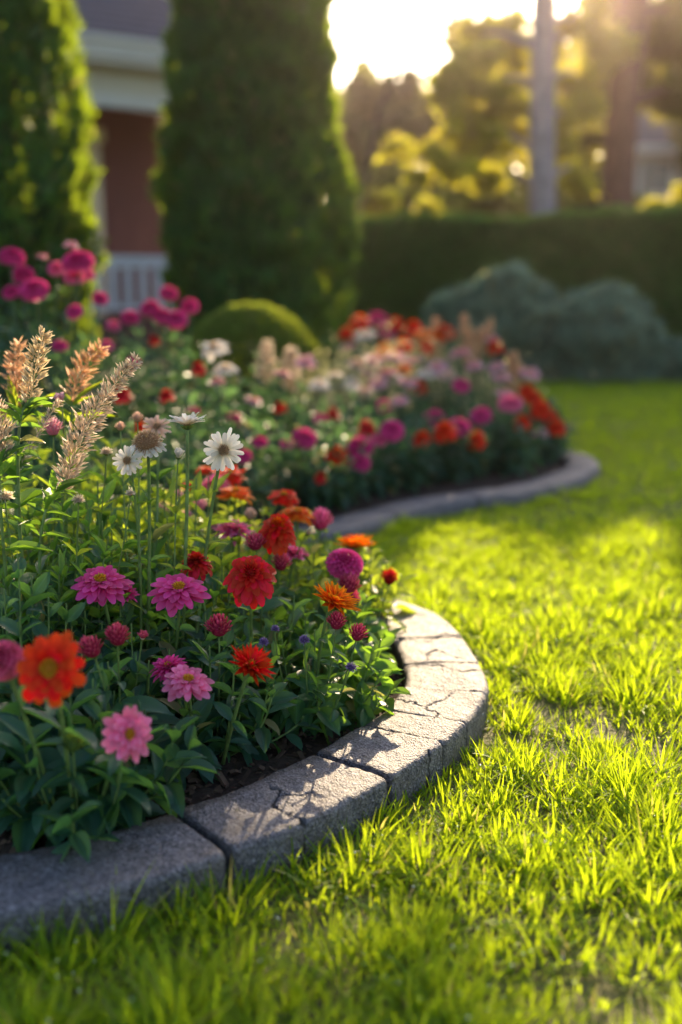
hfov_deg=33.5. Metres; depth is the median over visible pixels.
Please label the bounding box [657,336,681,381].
grey shrub
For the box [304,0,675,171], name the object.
sky
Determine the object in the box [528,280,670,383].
grey shrub
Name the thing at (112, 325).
flowering plant
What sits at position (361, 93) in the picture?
woodland tree
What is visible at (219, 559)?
leafy plant
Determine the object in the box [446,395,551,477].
flowering plant
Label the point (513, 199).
woodland tree
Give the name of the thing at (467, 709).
edging stone
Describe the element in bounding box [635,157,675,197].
window
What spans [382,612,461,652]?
edging stone
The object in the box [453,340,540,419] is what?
flowering plant
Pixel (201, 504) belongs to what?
chrysanthemum plant
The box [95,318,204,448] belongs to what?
flowering plant
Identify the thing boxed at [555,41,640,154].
woodland tree
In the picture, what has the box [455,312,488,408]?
plume plant
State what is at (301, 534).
leafy plant
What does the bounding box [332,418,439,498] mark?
flowering plant
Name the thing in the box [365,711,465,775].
edging stone
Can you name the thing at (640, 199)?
woodland tree
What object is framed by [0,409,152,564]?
leafy plant
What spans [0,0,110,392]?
cypress tree
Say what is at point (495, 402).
wispy grass plant
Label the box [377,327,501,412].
wispy grass plant
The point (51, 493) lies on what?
plume plant
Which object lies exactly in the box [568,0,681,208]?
red bark tree
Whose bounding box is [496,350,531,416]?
plume plant
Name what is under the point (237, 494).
zinnia plant
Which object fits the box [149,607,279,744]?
leafy plant
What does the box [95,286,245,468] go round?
flowering plant
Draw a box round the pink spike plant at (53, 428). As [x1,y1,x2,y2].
[0,392,143,627]
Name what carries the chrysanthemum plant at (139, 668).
on the flower bed soil at (317, 745)
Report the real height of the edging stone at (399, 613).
0.123 m
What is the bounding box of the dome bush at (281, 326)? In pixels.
[169,301,336,439]
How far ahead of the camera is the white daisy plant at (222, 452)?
1.78 m
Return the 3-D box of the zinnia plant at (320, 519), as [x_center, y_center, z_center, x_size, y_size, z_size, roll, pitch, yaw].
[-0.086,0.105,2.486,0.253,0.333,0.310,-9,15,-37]
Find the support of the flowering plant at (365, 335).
on the flower bed soil at (493, 479)
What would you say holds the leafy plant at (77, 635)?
on the flower bed soil at (317, 745)
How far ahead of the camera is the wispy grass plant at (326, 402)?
4.73 m
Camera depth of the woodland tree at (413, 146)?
26.53 m
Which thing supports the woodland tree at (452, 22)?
on the ground at (608, 992)
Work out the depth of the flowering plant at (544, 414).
4.64 m
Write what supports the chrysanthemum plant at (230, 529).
on the flower bed soil at (317, 745)
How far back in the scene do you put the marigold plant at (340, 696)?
1.88 m
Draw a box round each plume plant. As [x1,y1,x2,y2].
[0,325,98,639]
[0,336,118,583]
[0,352,142,658]
[237,338,292,435]
[270,345,313,449]
[420,316,444,402]
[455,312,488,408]
[455,317,494,402]
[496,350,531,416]
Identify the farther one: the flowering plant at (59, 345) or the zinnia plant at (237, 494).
the flowering plant at (59, 345)
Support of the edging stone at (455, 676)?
on the ground at (608, 992)
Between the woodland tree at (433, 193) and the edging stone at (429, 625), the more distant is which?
the woodland tree at (433, 193)
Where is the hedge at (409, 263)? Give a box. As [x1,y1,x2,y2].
[321,202,681,357]
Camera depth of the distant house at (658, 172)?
26.74 m
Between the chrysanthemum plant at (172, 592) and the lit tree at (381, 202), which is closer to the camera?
the chrysanthemum plant at (172, 592)
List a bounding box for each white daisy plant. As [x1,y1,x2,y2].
[109,411,176,663]
[143,412,243,662]
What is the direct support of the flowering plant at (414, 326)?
on the flower bed soil at (493, 479)
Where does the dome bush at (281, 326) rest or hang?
on the flower bed soil at (493, 479)
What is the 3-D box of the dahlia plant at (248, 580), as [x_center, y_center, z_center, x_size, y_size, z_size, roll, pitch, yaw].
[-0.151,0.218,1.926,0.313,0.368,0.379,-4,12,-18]
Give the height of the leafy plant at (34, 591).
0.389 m
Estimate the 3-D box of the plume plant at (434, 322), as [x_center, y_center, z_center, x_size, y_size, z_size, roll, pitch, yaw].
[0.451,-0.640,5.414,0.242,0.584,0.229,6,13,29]
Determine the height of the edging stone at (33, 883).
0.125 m
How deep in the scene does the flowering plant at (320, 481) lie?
3.69 m
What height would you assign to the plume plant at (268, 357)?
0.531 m
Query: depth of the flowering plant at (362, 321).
5.44 m
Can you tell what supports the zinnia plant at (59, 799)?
on the flower bed soil at (317, 745)
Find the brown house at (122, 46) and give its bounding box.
[45,0,192,357]
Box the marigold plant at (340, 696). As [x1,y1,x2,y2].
[240,580,411,745]
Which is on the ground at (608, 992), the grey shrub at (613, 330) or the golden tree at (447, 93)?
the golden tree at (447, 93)
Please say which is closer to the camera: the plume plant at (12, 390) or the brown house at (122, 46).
the plume plant at (12, 390)
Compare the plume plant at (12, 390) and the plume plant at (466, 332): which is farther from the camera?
the plume plant at (466, 332)
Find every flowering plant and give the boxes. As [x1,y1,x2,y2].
[0,241,117,502]
[0,298,69,474]
[2,340,159,536]
[23,270,152,472]
[88,386,217,526]
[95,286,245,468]
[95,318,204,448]
[153,341,305,518]
[205,353,323,472]
[252,415,388,512]
[286,371,403,465]
[301,328,412,431]
[323,312,405,407]
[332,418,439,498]
[343,369,445,448]
[362,329,456,416]
[397,407,500,483]
[403,347,499,452]
[404,320,499,409]
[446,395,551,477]
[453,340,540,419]
[485,389,578,465]
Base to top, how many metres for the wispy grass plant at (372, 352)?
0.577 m
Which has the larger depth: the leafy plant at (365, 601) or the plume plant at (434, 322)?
the plume plant at (434, 322)
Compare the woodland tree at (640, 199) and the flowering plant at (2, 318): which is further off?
the woodland tree at (640, 199)
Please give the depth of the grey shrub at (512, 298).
8.73 m
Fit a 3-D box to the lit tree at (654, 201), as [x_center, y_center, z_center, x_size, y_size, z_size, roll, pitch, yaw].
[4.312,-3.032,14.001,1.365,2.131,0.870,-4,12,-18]
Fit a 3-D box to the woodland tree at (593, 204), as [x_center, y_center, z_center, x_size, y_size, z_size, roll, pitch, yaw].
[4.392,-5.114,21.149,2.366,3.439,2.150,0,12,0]
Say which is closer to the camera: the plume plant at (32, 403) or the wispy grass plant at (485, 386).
the plume plant at (32, 403)
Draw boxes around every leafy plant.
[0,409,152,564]
[0,467,193,645]
[0,553,111,788]
[12,606,139,727]
[36,419,203,568]
[43,531,168,672]
[93,459,250,629]
[132,528,291,653]
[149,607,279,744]
[209,504,324,622]
[280,577,406,686]
[323,548,416,616]
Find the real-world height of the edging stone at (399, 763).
0.123 m
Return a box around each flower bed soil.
[0,384,564,537]
[0,651,402,854]
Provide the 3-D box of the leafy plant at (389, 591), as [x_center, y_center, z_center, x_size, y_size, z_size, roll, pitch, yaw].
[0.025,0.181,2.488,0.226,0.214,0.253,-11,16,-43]
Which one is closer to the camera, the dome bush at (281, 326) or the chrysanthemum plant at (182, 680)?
the chrysanthemum plant at (182, 680)
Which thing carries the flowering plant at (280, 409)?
on the flower bed soil at (493, 479)
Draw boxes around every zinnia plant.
[0,631,219,862]
[182,465,299,568]
[260,489,346,587]
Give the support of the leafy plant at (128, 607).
on the flower bed soil at (317, 745)
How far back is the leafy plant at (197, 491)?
2.06 m
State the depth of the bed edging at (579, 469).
3.83 m
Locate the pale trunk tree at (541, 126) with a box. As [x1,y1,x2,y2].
[448,0,642,215]
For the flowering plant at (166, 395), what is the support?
on the flower bed soil at (493, 479)
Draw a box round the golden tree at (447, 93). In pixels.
[359,6,530,216]
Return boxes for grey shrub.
[392,259,560,382]
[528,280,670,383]
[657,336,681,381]
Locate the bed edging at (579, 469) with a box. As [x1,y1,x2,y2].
[11,385,600,557]
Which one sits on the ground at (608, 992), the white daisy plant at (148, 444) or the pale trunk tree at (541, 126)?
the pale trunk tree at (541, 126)
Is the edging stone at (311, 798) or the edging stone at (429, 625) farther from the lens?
the edging stone at (429, 625)
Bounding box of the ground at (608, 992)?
[0,356,681,1023]
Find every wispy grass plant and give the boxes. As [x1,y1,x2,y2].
[256,349,389,433]
[307,338,424,433]
[322,317,433,404]
[350,337,500,423]
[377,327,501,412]
[432,351,557,424]
[467,366,593,426]
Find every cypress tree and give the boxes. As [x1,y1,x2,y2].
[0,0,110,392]
[146,0,366,381]
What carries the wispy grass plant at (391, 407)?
on the flower bed soil at (493, 479)
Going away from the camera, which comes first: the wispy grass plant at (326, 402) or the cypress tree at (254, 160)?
the wispy grass plant at (326, 402)
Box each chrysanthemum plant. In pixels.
[66,621,220,793]
[71,553,247,662]
[128,483,228,599]
[137,613,327,784]
[180,507,300,627]
[291,533,417,643]
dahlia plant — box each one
[180,551,334,696]
[240,513,339,637]
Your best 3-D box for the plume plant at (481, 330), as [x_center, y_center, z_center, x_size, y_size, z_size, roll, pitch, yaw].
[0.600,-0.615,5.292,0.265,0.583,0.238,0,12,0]
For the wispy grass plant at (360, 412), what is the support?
on the flower bed soil at (493, 479)
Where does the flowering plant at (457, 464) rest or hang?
on the flower bed soil at (493, 479)
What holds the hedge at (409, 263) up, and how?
on the hedge border soil
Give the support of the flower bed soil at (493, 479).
on the ground at (608, 992)
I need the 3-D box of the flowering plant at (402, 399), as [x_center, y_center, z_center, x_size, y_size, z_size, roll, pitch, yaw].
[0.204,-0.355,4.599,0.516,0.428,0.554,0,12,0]
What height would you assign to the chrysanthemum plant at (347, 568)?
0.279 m
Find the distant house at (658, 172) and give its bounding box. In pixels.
[635,109,681,199]
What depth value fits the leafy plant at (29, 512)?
1.96 m
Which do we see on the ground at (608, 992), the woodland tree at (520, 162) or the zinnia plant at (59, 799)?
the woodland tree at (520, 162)
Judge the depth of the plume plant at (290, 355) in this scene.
4.39 m
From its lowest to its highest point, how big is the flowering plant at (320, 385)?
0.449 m
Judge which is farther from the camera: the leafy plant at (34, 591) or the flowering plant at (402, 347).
the flowering plant at (402, 347)
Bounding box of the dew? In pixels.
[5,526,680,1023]
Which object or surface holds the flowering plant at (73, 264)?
on the flower bed soil at (493, 479)
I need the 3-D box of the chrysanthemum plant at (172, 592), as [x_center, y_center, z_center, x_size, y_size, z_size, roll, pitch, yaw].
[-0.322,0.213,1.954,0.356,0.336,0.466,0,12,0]
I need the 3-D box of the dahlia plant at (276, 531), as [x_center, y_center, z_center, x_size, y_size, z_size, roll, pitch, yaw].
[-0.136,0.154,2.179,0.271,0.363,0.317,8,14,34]
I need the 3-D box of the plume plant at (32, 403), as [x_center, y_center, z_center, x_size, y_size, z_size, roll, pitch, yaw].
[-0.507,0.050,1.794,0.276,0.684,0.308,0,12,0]
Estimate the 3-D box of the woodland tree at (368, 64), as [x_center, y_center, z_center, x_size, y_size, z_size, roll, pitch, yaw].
[-0.171,-8.854,30.320,2.588,7.042,2.319,0,12,0]
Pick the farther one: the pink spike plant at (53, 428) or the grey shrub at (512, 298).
the grey shrub at (512, 298)
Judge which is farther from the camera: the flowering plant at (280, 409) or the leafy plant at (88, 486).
the flowering plant at (280, 409)
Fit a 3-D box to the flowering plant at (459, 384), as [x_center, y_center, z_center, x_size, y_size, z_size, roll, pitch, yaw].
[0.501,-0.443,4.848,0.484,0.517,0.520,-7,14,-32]
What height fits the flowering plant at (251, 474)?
0.586 m
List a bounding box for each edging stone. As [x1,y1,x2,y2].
[0,815,225,959]
[177,756,386,890]
[316,726,442,810]
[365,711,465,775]
[376,600,430,619]
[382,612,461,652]
[390,636,479,683]
[393,686,485,754]
[403,662,488,719]
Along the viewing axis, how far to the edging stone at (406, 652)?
2.21 m
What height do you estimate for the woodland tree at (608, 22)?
8.232 m
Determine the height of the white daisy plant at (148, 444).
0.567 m
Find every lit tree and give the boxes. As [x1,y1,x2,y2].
[356,187,452,215]
[637,182,681,209]
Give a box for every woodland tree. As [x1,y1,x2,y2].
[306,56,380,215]
[335,58,444,204]
[354,157,504,217]
[392,83,439,187]
[434,9,529,169]
[442,160,577,217]
[502,61,560,169]
[523,151,602,210]
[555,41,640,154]
[588,16,658,126]
[634,190,680,208]
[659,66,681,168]
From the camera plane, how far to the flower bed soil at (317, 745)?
1.76 m

